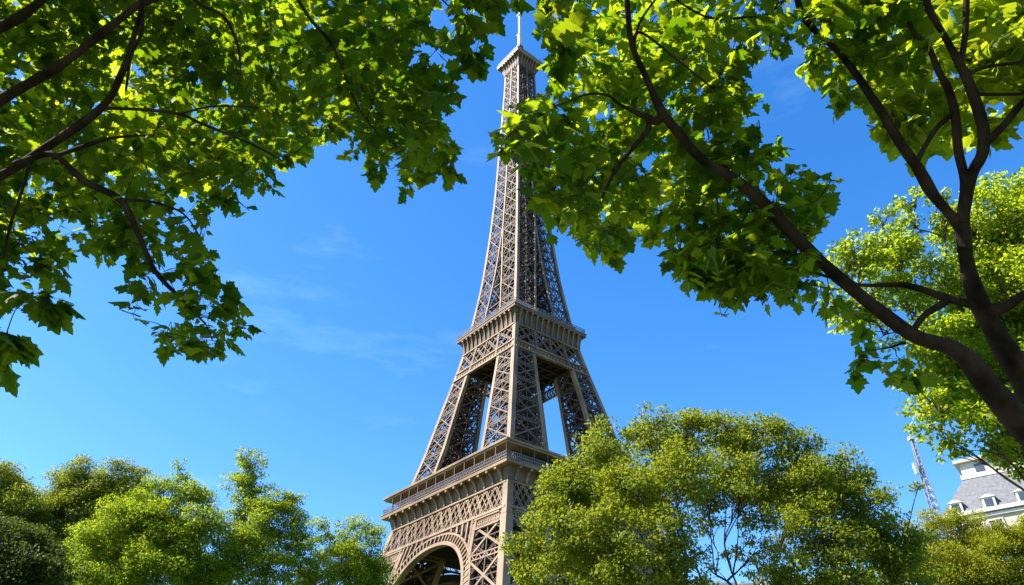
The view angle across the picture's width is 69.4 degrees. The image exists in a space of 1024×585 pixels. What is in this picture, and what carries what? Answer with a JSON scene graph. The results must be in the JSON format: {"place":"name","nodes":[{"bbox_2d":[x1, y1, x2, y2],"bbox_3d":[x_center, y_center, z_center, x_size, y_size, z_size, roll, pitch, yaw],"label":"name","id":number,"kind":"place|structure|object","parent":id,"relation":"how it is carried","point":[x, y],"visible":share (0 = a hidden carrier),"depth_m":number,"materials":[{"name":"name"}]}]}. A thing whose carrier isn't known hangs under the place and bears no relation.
{"place":"outdoors","nodes":[
{"label":"outdoors","id":0,"kind":"place"},
{"bbox_2d":[0,0,1023,584],"label":"sky","id":1,"kind":"structure","parent":0,"point":[362,299],"materials":[{"name":"blue"}]},
{"bbox_2d":[375,13,683,584],"bbox_3d":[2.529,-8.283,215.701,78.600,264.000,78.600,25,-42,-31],"label":"lattice tower","id":2,"kind":"structure","parent":0,"point":[463,509],"depth_m":180.48,"materials":[{"name":"metal"}]},
{"bbox_2d":[690,577,807,584],"bbox_3d":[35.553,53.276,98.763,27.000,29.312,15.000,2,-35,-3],"label":"apartment building","id":3,"kind":"structure","parent":0,"point":[739,583],"depth_m":100.03,"materials":[{"name":"stone"}]},
{"bbox_2d":[939,448,1023,567],"bbox_3d":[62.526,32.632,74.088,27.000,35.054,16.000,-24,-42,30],"label":"apartment building","id":4,"kind":"structure","parent":0,"point":[997,495],"depth_m":81.41,"materials":[{"name":"stone"}]},
{"bbox_2d":[987,517,1005,529],"bbox_3d":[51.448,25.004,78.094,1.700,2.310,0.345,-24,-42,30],"label":"window","id":5,"kind":"structure","parent":4,"relation":"in","point":[988,520],"depth_m":78.59,"materials":[{"name":"white glass"}]},
{"label":"ground","id":6,"kind":"structure","parent":0,"visible":0},
{"bbox_2d":[0,456,63,552],"bbox_3d":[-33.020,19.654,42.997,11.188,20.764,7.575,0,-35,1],"label":"leafy tree","id":7,"kind":"object","parent":6,"relation":"on","point":[16,490],"visible":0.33,"depth_m":46.88,"materials":[{"name":"green plant"}]},
{"bbox_2d":[0,512,88,584],"bbox_3d":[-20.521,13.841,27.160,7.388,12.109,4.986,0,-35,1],"label":"leafy tree","id":8,"kind":"object","parent":6,"relation":"on","point":[28,556],"visible":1,"depth_m":29.04,"materials":[{"name":"green plant"}]},
{"bbox_2d":[23,454,169,584],"bbox_3d":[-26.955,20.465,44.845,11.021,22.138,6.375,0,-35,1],"label":"leafy tree","id":9,"kind":"object","parent":6,"relation":"on","point":[80,492],"visible":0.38,"depth_m":48.68,"materials":[{"name":"green plant"}]},
{"bbox_2d":[61,458,244,584],"bbox_3d":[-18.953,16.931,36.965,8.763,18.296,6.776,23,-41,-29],"label":"leafy tree","id":10,"kind":"object","parent":6,"relation":"on","point":[159,534],"visible":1,"depth_m":38.66,"materials":[{"name":"green plant"}]},
{"bbox_2d":[204,446,321,584],"bbox_3d":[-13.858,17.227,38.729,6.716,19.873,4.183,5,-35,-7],"label":"leafy tree","id":11,"kind":"object","parent":6,"relation":"on","point":[254,539],"visible":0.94,"depth_m":41.37,"materials":[{"name":"green plant"}]},
{"bbox_2d":[0,0,535,397],"bbox_3d":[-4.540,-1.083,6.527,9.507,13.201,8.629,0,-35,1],"label":"maple tree","id":12,"kind":"object","parent":6,"relation":"on","point":[176,38],"visible":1,"depth_m":7.09,"materials":[{"name":"green plant"}]},
{"bbox_2d":[286,513,400,584],"bbox_3d":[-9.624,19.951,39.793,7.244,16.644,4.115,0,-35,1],"label":"leafy tree","id":13,"kind":"object","parent":6,"relation":"on","point":[357,565],"visible":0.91,"depth_m":42.73,"materials":[{"name":"green plant"}]},
{"bbox_2d":[496,401,951,584],"bbox_3d":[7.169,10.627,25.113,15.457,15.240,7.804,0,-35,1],"label":"spreading tree","id":14,"kind":"object","parent":6,"relation":"on","point":[812,493],"visible":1,"depth_m":25.39,"materials":[{"name":"green plant"}]},
{"bbox_2d":[485,0,1023,447],"bbox_3d":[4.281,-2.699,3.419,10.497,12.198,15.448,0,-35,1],"label":"maple tree","id":15,"kind":"object","parent":6,"relation":"on","point":[978,47],"visible":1,"depth_m":6.24,"materials":[{"name":"green plant"}]},
{"bbox_2d":[856,565,910,584],"bbox_3d":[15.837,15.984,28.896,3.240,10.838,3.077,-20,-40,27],"label":"rounded tree","id":16,"kind":"object","parent":6,"relation":"on","point":[906,583],"visible":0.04,"depth_m":30.95,"materials":[{"name":"plant"}]},
{"bbox_2d":[812,167,1023,490],"bbox_3d":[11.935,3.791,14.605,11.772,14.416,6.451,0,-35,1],"label":"leafy tree","id":17,"kind":"object","parent":6,"relation":"on","point":[998,247],"visible":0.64,"depth_m":15.29,"materials":[{"name":"green plant"}]},
{"bbox_2d":[907,435,947,542],"bbox_3d":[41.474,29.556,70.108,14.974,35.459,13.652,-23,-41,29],"label":"radio mast","id":18,"kind":"object","parent":6,"relation":"on","point":[917,467],"visible":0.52,"depth_m":76.27,"materials":[{"name":"metal"}]},
{"bbox_2d":[900,506,1023,584],"bbox_3d":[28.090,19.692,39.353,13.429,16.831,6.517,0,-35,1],"label":"rounded tree","id":19,"kind":"object","parent":6,"relation":"on","point":[987,546],"visible":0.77,"depth_m":41.52,"materials":[{"name":"green plant"}]}
]}

